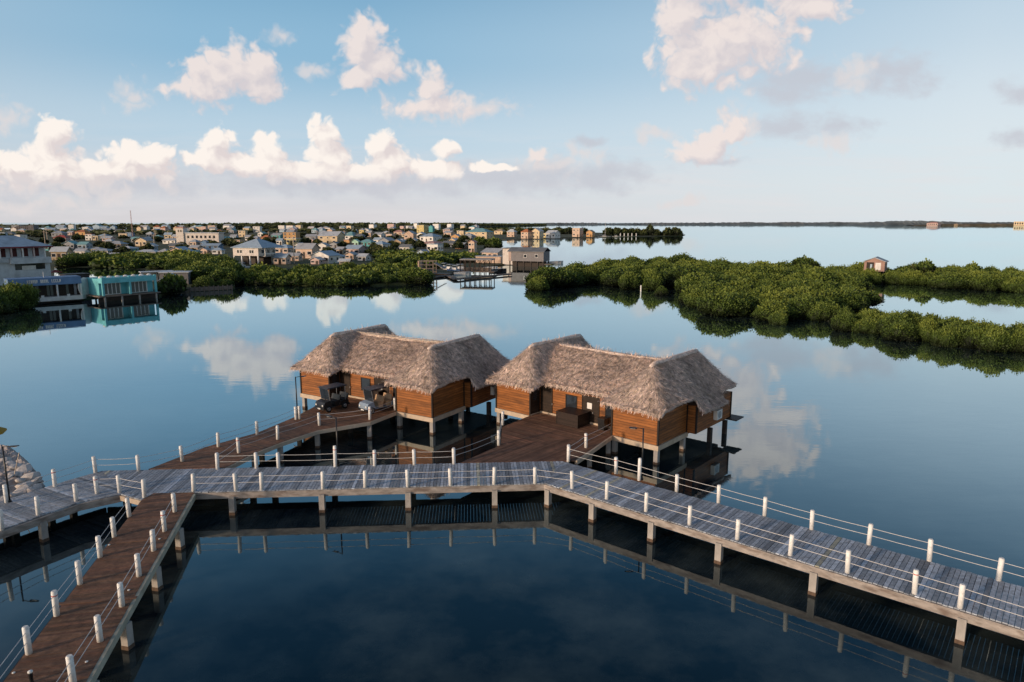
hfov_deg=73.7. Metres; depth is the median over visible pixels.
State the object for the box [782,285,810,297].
mangrove tree
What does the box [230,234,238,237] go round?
house
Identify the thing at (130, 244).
tree
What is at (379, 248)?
tree
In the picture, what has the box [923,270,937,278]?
mangrove tree
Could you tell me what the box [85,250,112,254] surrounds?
mangrove tree
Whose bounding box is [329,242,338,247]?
house
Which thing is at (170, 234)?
house
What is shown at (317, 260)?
house
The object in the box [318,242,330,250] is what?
house
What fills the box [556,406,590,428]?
wicker box
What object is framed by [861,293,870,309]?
mangrove tree
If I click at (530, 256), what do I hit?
stilt house
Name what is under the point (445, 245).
tree
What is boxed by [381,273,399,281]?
mangrove tree
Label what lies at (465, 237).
tree
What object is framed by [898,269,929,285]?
mangrove tree
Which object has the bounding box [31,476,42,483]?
boulder
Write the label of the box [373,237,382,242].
house
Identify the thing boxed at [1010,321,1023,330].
mangrove tree
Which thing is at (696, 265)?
mangrove tree
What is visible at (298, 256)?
house
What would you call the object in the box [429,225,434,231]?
house
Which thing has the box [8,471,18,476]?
boulder
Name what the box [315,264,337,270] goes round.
mangrove tree
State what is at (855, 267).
mangrove tree
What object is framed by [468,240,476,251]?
house
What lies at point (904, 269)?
mangrove tree
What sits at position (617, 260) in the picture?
mangrove tree
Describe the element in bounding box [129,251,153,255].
mangrove tree
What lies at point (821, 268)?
mangrove tree
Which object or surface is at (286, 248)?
house
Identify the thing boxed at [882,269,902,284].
mangrove tree
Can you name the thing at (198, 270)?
mangrove tree
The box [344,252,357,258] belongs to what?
house
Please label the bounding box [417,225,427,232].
house
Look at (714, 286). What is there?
mangrove tree
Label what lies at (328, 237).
house
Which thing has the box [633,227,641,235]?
tree
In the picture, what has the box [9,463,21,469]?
boulder
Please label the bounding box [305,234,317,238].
house
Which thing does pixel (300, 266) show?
mangrove tree
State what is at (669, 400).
thatched hut
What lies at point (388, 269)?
mangrove tree
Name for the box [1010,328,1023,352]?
mangrove tree
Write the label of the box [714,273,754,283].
mangrove tree
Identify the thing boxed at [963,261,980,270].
tree
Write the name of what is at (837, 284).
mangrove tree
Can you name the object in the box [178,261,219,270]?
mangrove tree
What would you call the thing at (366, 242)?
house
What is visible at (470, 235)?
house
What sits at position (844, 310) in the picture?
mangrove tree
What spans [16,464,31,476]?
boulder
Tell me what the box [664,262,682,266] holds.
mangrove tree
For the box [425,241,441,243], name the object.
house
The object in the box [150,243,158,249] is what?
house
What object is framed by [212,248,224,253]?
house
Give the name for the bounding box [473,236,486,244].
tree
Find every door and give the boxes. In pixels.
[104,283,120,294]
[131,281,147,292]
[330,371,339,395]
[340,372,350,395]
[374,377,388,392]
[531,388,539,413]
[540,386,552,412]
[582,395,599,422]
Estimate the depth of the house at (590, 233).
742.94 m
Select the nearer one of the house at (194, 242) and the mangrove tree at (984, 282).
the mangrove tree at (984, 282)
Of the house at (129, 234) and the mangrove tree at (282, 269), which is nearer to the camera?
the mangrove tree at (282, 269)
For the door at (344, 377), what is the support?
in the thatched hut at (433, 381)
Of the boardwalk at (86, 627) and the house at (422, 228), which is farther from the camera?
the house at (422, 228)
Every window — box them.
[361,377,370,389]
[565,394,576,407]
[605,405,610,417]
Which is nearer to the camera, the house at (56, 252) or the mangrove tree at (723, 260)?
the mangrove tree at (723, 260)
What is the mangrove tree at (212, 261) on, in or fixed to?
on the land at (305, 261)
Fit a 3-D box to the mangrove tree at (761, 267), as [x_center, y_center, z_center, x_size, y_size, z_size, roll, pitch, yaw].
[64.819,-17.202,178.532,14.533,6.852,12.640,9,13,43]
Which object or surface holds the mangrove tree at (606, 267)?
on the water at (918, 441)
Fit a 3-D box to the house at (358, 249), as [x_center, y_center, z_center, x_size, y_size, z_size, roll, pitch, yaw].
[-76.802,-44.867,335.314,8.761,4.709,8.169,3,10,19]
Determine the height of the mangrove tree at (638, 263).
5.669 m
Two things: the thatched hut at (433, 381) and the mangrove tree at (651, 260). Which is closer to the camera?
the thatched hut at (433, 381)
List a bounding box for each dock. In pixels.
[446,273,511,280]
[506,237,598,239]
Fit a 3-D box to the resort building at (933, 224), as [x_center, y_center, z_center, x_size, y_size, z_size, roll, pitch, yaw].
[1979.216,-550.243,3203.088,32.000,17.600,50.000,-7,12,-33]
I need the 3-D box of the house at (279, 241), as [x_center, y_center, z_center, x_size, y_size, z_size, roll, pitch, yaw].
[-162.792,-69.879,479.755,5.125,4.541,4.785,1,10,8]
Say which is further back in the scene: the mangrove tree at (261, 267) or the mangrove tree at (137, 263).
the mangrove tree at (137, 263)
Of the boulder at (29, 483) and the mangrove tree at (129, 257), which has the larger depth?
the mangrove tree at (129, 257)
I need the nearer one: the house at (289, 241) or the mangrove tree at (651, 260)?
the mangrove tree at (651, 260)
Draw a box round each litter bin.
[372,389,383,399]
[597,416,608,430]
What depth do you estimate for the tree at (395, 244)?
408.58 m
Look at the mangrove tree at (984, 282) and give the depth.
161.74 m
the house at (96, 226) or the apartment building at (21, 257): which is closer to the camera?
the apartment building at (21, 257)
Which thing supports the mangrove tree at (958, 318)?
on the water at (918, 441)
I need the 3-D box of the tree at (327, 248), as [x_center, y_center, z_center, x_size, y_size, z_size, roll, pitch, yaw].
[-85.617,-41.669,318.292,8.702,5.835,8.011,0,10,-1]
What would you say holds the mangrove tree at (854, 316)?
on the water at (918, 441)
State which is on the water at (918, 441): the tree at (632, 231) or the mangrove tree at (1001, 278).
the mangrove tree at (1001, 278)
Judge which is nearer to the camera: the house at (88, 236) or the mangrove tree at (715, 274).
the mangrove tree at (715, 274)
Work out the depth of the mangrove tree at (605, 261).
213.44 m
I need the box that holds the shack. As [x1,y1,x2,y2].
[863,256,888,273]
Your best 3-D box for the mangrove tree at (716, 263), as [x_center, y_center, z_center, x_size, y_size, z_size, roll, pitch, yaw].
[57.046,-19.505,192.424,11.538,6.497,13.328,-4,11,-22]
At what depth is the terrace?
46.09 m
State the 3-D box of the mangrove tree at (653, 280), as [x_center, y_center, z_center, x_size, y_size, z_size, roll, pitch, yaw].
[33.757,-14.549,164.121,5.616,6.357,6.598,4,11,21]
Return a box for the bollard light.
[27,670,33,681]
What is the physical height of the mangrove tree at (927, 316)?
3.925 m
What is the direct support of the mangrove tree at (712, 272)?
on the water at (918, 441)
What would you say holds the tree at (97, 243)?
on the land at (305, 261)
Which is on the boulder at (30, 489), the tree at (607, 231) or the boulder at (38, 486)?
the boulder at (38, 486)
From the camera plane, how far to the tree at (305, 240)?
491.59 m
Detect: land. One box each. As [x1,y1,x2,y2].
[0,229,684,298]
[3,224,537,227]
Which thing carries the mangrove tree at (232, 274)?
on the land at (305, 261)
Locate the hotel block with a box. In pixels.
[16,225,38,229]
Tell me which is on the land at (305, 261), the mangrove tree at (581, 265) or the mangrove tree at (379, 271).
the mangrove tree at (379, 271)
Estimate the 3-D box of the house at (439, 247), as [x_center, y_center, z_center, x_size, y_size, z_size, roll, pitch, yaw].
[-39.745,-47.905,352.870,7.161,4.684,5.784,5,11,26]
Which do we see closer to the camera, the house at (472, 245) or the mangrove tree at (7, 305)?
the mangrove tree at (7, 305)
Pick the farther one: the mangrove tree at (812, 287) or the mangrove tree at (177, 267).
the mangrove tree at (177, 267)
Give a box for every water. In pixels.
[0,223,1023,681]
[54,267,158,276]
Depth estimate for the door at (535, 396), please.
52.81 m
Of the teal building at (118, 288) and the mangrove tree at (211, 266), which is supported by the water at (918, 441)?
the teal building at (118, 288)
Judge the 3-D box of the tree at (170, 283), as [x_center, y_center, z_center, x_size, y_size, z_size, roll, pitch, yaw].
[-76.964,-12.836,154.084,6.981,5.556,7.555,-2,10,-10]
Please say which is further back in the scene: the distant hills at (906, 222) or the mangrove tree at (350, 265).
the distant hills at (906, 222)
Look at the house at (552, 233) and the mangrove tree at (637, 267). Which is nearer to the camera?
the mangrove tree at (637, 267)
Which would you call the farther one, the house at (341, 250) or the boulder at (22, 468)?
the house at (341, 250)
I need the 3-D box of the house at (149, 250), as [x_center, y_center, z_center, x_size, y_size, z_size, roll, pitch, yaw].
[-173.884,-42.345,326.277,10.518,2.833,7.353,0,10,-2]
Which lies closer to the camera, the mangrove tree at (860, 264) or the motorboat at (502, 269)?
the mangrove tree at (860, 264)
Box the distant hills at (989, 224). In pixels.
[907,223,1013,225]
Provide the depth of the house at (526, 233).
664.70 m
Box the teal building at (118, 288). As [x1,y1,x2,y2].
[86,273,160,301]
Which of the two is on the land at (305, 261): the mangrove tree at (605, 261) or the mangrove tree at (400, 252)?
the mangrove tree at (400, 252)
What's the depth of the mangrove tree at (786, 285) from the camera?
139.09 m
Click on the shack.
(878, 264)
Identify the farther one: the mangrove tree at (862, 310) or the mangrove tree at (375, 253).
the mangrove tree at (375, 253)
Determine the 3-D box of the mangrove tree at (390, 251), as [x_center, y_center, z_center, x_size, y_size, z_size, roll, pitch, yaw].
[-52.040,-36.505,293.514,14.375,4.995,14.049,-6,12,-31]
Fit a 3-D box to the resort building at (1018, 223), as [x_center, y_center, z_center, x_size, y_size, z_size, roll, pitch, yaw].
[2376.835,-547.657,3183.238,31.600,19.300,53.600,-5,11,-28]
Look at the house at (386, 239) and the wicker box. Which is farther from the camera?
the house at (386, 239)
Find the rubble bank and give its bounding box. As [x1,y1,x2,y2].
[0,444,44,496]
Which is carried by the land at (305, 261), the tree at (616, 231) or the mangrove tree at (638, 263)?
the tree at (616, 231)
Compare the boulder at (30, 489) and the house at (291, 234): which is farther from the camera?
the house at (291, 234)
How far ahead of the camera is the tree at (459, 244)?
398.84 m
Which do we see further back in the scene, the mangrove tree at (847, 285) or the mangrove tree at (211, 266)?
the mangrove tree at (211, 266)
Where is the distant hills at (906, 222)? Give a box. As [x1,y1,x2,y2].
[838,220,1013,224]
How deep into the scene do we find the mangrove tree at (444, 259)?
259.80 m
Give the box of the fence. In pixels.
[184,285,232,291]
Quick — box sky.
[0,0,1023,222]
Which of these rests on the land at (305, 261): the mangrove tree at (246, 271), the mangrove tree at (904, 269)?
the mangrove tree at (246, 271)
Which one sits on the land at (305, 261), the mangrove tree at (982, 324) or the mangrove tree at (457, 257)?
the mangrove tree at (457, 257)
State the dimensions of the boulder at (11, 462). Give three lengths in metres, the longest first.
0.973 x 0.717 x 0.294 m
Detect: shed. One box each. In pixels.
[58,273,90,277]
[139,270,172,281]
[158,270,191,283]
[475,255,502,262]
[501,247,511,264]
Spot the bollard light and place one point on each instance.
(30, 674)
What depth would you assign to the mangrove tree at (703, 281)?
150.38 m
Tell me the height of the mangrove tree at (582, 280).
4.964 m
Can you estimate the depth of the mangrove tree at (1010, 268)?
187.42 m
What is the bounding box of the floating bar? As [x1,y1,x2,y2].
[3,273,88,302]
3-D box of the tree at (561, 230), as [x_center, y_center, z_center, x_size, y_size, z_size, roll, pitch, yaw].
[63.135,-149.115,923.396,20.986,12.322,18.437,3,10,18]
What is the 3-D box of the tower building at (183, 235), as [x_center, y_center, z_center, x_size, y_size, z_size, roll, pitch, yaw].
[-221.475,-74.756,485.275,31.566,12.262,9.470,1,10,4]
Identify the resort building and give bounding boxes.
[927,222,940,225]
[1014,221,1023,225]
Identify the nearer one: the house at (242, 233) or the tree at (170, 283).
the tree at (170, 283)
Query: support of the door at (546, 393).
in the thatched hut at (669, 400)
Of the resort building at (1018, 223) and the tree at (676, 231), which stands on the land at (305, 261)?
the tree at (676, 231)
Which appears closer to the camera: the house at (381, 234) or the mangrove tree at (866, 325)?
the mangrove tree at (866, 325)
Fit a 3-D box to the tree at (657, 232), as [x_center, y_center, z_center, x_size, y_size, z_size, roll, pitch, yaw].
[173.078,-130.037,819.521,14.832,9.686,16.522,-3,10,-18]
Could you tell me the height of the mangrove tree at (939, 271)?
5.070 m
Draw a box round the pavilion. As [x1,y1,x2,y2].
[458,258,497,274]
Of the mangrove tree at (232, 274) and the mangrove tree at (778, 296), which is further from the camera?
the mangrove tree at (232, 274)
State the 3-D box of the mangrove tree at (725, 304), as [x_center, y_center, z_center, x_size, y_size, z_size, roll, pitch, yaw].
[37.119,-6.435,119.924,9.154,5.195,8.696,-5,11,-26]
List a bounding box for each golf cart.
[314,382,349,412]
[358,383,394,413]
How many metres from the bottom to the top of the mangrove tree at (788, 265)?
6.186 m
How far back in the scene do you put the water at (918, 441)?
41.04 m
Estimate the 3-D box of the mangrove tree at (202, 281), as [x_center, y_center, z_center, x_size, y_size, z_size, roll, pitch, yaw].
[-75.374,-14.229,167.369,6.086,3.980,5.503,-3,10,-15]
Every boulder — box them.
[0,457,11,460]
[6,461,15,464]
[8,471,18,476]
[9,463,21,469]
[13,485,29,494]
[15,478,25,482]
[15,481,35,488]
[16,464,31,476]
[20,471,40,480]
[27,487,37,492]
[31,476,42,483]
[33,483,42,489]
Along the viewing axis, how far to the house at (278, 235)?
664.86 m
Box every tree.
[0,280,40,309]
[0,288,18,314]
[35,233,45,237]
[38,237,48,243]
[48,241,65,249]
[52,236,65,242]
[53,253,97,266]
[71,235,80,240]
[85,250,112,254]
[88,256,126,267]
[89,251,109,257]
[92,240,104,245]
[100,242,115,248]
[110,253,142,259]
[112,246,130,252]
[117,235,129,238]
[118,258,148,268]
[122,241,134,246]
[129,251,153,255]
[139,243,153,249]
[140,253,152,258]
[145,257,172,269]
[147,256,166,264]
[151,236,162,241]
[151,253,168,257]
[153,272,188,293]
[157,250,178,254]
[162,256,195,269]
[164,248,188,253]
[168,254,179,258]
[171,264,185,269]
[174,243,188,246]
[176,264,214,282]
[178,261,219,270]
[182,251,207,258]
[191,275,217,287]
[194,258,221,263]
[206,266,243,284]
[211,254,239,264]
[213,258,244,271]
[215,278,234,285]
[221,237,228,245]
[226,239,238,245]
[240,268,262,276]
[240,272,252,283]
[243,272,260,284]
[250,261,277,270]
[254,269,279,285]
[256,267,283,273]
[256,269,285,284]
[269,265,287,274]
[275,271,308,285]
[287,268,308,274]
[289,264,316,270]
[300,237,311,242]
[302,275,315,285]
[306,269,327,275]
[311,271,335,286]
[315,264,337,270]
[321,275,340,286]
[322,247,335,251]
[327,267,345,274]
[329,272,361,286]
[335,267,362,274]
[337,241,351,246]
[338,261,356,267]
[344,274,364,286]
[351,264,371,269]
[352,264,368,270]
[357,269,382,283]
[361,266,390,274]
[361,274,373,285]
[364,245,377,253]
[365,262,382,266]
[370,246,383,254]
[372,248,397,257]
[372,252,398,261]
[374,263,394,268]
[375,254,405,263]
[376,250,396,256]
[380,275,395,283]
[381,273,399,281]
[384,246,399,250]
[384,267,401,273]
[390,242,399,247]
[393,249,417,255]
[393,259,417,269]
[394,267,435,284]
[399,253,425,258]
[401,255,422,261]
[402,258,419,263]
[404,237,415,243]
[414,239,426,246]
[417,259,443,268]
[418,249,446,256]
[423,254,457,263]
[442,242,449,247]
[446,252,467,262]
[452,241,463,248]
[456,236,465,242]
[458,251,478,254]
[459,235,468,239]
[460,252,482,262]
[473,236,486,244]
[484,236,502,247]
[514,227,522,233]
[523,264,579,287]
[524,275,550,290]
[553,226,564,233]
[558,265,583,275]
[564,226,573,233]
[564,261,592,268]
[565,269,588,286]
[581,266,606,282]
[588,261,604,266]
[593,258,619,265]
[595,265,642,285]
[598,263,613,271]
[602,227,612,235]
[603,264,641,273]
[612,227,623,235]
[615,258,635,261]
[618,260,646,265]
[618,269,639,289]
[621,227,629,235]
[623,265,643,270]
[626,255,646,261]
[627,228,636,235]
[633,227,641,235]
[637,259,649,265]
[640,229,647,235]
[640,261,672,271]
[640,267,661,278]
[642,268,662,290]
[646,223,654,235]
[648,256,666,262]
[652,229,662,235]
[654,285,668,294]
[659,268,673,279]
[662,227,672,235]
[662,263,708,287]
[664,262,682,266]
[667,252,695,262]
[672,227,680,235]
[673,261,690,265]
[673,269,719,292]
[674,258,691,263]
[677,284,703,302]
[680,261,703,268]
[683,289,713,306]
[686,287,712,307]
[687,259,704,263]
[694,277,716,285]
[694,290,751,316]
[699,259,714,265]
[699,261,730,268]
[700,265,737,272]
[702,280,736,292]
[706,272,728,278]
[707,269,723,274]
[711,257,733,265]
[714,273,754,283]
[715,284,747,294]
[721,269,749,277]
[728,260,749,265]
[728,277,759,288]
[731,264,745,270]
[732,291,762,311]
[737,283,751,292]
[738,262,759,267]
[742,262,789,276]
[744,270,781,283]
[746,284,779,296]
[749,260,787,268]
[751,299,799,321]
[753,277,781,285]
[755,290,792,305]
[758,283,780,290]
[760,280,777,285]
[767,308,788,324]
[775,260,793,268]
[776,280,806,290]
[777,275,795,281]
[781,267,796,274]
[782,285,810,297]
[784,276,813,284]
[786,262,815,269]
[786,293,819,318]
[787,266,839,282]
[790,284,819,290]
[791,254,820,267]
[793,288,847,307]
[805,300,840,320]
[806,279,836,289]
[816,266,827,270]
[820,284,835,290]
[821,286,867,311]
[823,278,843,287]
[826,264,841,268]
[826,267,844,271]
[827,270,857,282]
[830,313,858,331]
[837,306,855,315]
[838,282,857,288]
[839,285,885,306]
[840,270,865,280]
[842,276,875,291]
[844,312,858,319]
[845,264,863,270]
[850,261,863,267]
[850,270,869,281]
[851,317,879,333]
[856,308,872,315]
[856,309,881,320]
[858,267,883,283]
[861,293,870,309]
[875,311,912,335]
[877,312,890,319]
[881,319,920,341]
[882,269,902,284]
[896,266,913,272]
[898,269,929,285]
[900,309,922,319]
[908,317,920,324]
[915,258,936,272]
[916,319,940,341]
[917,312,943,321]
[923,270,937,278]
[926,272,970,288]
[930,323,962,347]
[933,267,956,274]
[934,317,957,328]
[942,270,967,278]
[944,263,961,270]
[945,316,965,321]
[947,320,964,327]
[953,322,981,349]
[957,267,974,273]
[961,316,975,325]
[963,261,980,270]
[964,269,993,280]
[969,272,998,291]
[969,318,995,327]
[970,322,1015,351]
[984,266,1000,271]
[988,323,1016,333]
[992,272,1016,290]
[1000,266,1021,272]
[1000,270,1017,276]
[1000,274,1023,292]
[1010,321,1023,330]
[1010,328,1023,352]
[1016,269,1023,276]
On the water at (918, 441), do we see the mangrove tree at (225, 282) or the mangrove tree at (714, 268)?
the mangrove tree at (714, 268)
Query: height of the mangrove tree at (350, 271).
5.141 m
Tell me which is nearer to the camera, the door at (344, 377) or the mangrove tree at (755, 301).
the door at (344, 377)
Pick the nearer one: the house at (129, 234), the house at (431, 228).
the house at (129, 234)
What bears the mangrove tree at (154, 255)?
on the land at (305, 261)
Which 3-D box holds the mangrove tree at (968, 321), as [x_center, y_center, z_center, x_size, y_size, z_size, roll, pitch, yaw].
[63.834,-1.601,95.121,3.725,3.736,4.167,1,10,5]
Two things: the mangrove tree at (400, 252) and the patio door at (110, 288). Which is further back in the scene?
the mangrove tree at (400, 252)
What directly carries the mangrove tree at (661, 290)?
on the water at (918, 441)
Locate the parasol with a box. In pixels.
[0,427,6,434]
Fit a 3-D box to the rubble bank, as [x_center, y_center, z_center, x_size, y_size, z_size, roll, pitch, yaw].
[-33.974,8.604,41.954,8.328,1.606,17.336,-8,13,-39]
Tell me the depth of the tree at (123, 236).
643.17 m
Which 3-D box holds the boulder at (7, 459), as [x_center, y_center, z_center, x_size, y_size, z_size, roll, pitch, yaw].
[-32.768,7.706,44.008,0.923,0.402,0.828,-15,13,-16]
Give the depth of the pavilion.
214.53 m
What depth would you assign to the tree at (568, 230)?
917.17 m
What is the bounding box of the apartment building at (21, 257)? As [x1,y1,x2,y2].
[0,235,52,284]
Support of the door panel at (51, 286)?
in the floating bar
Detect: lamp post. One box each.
[1,445,19,502]
[295,375,305,415]
[325,415,339,466]
[629,427,643,479]
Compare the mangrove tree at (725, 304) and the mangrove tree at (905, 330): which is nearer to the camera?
the mangrove tree at (905, 330)
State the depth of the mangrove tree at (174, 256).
238.82 m
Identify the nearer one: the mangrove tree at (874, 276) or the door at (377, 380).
the door at (377, 380)
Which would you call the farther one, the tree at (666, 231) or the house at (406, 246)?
the tree at (666, 231)
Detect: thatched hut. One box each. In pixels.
[289,324,511,434]
[484,334,743,464]
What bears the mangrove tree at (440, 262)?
on the land at (305, 261)
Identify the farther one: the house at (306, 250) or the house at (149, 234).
the house at (149, 234)
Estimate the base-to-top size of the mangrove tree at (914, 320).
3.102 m
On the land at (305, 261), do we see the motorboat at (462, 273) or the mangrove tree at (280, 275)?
the mangrove tree at (280, 275)
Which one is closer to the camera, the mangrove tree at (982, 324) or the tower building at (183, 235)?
the mangrove tree at (982, 324)
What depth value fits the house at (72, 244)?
406.54 m
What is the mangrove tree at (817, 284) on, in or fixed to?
on the water at (918, 441)
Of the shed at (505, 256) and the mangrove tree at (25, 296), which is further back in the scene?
the shed at (505, 256)
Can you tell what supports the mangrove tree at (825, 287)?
on the water at (918, 441)
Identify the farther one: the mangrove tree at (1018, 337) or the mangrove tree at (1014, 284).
the mangrove tree at (1014, 284)
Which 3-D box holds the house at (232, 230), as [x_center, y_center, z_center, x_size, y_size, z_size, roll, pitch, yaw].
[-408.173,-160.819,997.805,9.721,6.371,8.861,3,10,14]
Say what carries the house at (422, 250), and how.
on the land at (305, 261)
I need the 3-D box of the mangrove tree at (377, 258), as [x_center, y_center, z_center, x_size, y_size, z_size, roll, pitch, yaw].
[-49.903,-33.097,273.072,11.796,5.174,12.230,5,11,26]
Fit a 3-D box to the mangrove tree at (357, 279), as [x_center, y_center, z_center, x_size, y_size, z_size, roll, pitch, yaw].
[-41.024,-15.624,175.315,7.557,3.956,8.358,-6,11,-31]
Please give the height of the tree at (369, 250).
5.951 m
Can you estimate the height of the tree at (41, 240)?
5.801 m
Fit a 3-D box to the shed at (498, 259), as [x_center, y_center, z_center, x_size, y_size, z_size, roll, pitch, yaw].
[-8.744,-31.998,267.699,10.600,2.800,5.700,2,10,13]
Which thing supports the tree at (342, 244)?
on the land at (305, 261)
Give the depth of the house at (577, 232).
742.76 m
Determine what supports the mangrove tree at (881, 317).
on the water at (918, 441)
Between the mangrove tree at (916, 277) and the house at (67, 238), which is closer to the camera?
the mangrove tree at (916, 277)
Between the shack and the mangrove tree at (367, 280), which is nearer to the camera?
the mangrove tree at (367, 280)
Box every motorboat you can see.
[447,265,463,270]
[452,271,470,274]
[492,268,506,271]
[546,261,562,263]
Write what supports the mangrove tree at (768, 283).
on the water at (918, 441)
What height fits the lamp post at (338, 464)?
3.140 m
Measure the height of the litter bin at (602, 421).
0.870 m
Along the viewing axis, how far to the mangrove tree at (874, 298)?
129.52 m
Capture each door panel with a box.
[46,285,49,295]
[50,285,53,295]
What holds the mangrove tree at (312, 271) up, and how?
on the land at (305, 261)
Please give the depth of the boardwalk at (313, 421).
47.61 m
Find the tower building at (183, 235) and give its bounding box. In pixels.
[175,227,224,244]
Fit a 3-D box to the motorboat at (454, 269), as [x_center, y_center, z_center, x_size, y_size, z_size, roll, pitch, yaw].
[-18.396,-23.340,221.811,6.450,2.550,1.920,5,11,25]
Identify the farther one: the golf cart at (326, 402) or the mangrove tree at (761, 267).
the mangrove tree at (761, 267)
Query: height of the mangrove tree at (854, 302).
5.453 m
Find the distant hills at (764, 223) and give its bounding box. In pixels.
[507,222,860,224]
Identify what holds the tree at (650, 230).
on the land at (305, 261)
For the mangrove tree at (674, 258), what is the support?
on the water at (918, 441)
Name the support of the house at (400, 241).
on the land at (305, 261)
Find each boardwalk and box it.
[0,445,1023,645]
[0,492,195,681]
[139,397,395,469]
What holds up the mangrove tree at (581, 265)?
on the water at (918, 441)
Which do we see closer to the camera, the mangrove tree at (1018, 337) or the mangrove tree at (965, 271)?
the mangrove tree at (1018, 337)
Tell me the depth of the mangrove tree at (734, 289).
129.57 m
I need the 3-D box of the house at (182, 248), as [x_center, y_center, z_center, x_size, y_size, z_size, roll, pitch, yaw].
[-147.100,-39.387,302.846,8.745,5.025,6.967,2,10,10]
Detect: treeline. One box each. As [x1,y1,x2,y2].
[0,222,546,227]
[0,227,564,234]
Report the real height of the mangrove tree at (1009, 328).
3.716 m
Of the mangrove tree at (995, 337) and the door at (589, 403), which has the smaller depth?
the door at (589, 403)
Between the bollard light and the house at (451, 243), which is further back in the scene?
the house at (451, 243)
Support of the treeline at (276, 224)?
on the distant land at (7, 225)
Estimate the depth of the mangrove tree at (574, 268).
183.10 m
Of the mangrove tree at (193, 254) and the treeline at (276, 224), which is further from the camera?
the treeline at (276, 224)
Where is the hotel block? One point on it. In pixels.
(31, 227)
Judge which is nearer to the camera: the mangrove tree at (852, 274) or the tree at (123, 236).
the mangrove tree at (852, 274)
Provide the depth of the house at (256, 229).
1051.25 m
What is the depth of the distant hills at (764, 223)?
5155.41 m
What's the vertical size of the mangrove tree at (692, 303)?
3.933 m
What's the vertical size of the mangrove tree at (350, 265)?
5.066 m
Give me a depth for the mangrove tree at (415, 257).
252.00 m
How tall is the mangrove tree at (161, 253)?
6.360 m
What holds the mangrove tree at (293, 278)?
on the land at (305, 261)
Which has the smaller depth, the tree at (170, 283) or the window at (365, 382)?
the window at (365, 382)
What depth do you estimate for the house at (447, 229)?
999.36 m
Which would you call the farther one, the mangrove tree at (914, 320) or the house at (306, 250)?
the house at (306, 250)
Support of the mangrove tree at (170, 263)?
on the land at (305, 261)
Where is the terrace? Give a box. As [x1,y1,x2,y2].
[453,411,612,468]
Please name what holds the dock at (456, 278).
on the water at (918, 441)
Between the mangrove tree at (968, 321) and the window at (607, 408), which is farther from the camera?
the mangrove tree at (968, 321)
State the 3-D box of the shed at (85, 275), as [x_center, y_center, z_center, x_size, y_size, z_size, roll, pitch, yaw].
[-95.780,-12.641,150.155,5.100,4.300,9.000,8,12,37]
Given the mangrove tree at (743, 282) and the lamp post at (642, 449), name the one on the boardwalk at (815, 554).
the lamp post at (642, 449)
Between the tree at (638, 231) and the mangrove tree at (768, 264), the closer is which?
the mangrove tree at (768, 264)
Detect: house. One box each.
[49,246,72,259]
[51,231,67,236]
[52,235,70,241]
[55,225,65,228]
[62,241,77,248]
[67,231,74,234]
[73,248,90,253]
[75,230,89,234]
[76,242,92,248]
[85,234,94,239]
[91,249,112,252]
[92,224,102,228]
[102,236,115,240]
[112,241,128,247]
[115,246,138,251]
[125,232,134,237]
[134,237,154,245]
[136,249,158,252]
[141,225,149,229]
[146,232,153,236]
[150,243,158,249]
[161,238,176,243]
[164,232,172,237]
[168,243,184,248]
[169,246,193,251]
[188,245,202,249]
[189,239,199,244]
[199,247,211,253]
[201,243,222,248]
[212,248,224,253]
[228,229,236,232]
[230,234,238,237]
[230,238,283,264]
[238,231,247,236]
[252,226,261,232]
[271,233,282,237]
[272,253,291,263]
[275,238,284,244]
[275,244,295,252]
[278,225,285,228]
[282,232,299,238]
[285,238,299,244]
[288,252,303,260]
[294,243,320,257]
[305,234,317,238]
[309,250,340,263]
[309,257,325,263]
[311,228,318,232]
[317,231,345,243]
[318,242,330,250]
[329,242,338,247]
[335,247,346,254]
[337,258,352,264]
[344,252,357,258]
[345,233,354,238]
[346,245,367,253]
[352,239,359,244]
[356,253,371,260]
[360,239,375,245]
[365,231,373,236]
[369,224,376,227]
[373,232,385,236]
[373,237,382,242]
[376,241,389,246]
[378,237,394,242]
[387,224,395,227]
[394,230,404,234]
[394,239,404,243]
[399,244,413,249]
[404,231,416,238]
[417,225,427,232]
[417,249,429,252]
[419,233,441,241]
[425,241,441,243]
[427,244,442,250]
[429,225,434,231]
[442,227,453,231]
[442,241,455,246]
[443,231,455,235]
[455,242,467,248]
[457,231,465,234]
[465,233,475,238]
[466,228,492,238]
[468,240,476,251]
[481,248,502,255]
[494,229,504,233]
[507,229,516,236]
[507,247,552,267]
[521,229,531,238]
[532,228,543,238]
[546,230,559,237]
[572,228,582,236]
[586,230,594,236]
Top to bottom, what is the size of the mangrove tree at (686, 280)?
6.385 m
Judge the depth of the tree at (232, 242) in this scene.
438.71 m
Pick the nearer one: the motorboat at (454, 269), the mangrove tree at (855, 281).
the mangrove tree at (855, 281)
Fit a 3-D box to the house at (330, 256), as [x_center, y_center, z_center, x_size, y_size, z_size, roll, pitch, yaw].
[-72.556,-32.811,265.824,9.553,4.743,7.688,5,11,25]
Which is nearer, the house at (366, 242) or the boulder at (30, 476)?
the boulder at (30, 476)
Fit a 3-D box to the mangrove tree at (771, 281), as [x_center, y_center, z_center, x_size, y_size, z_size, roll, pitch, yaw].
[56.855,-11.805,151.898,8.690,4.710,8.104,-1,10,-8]
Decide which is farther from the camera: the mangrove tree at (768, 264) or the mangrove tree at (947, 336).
the mangrove tree at (768, 264)
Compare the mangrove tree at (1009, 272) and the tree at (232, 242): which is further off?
the tree at (232, 242)

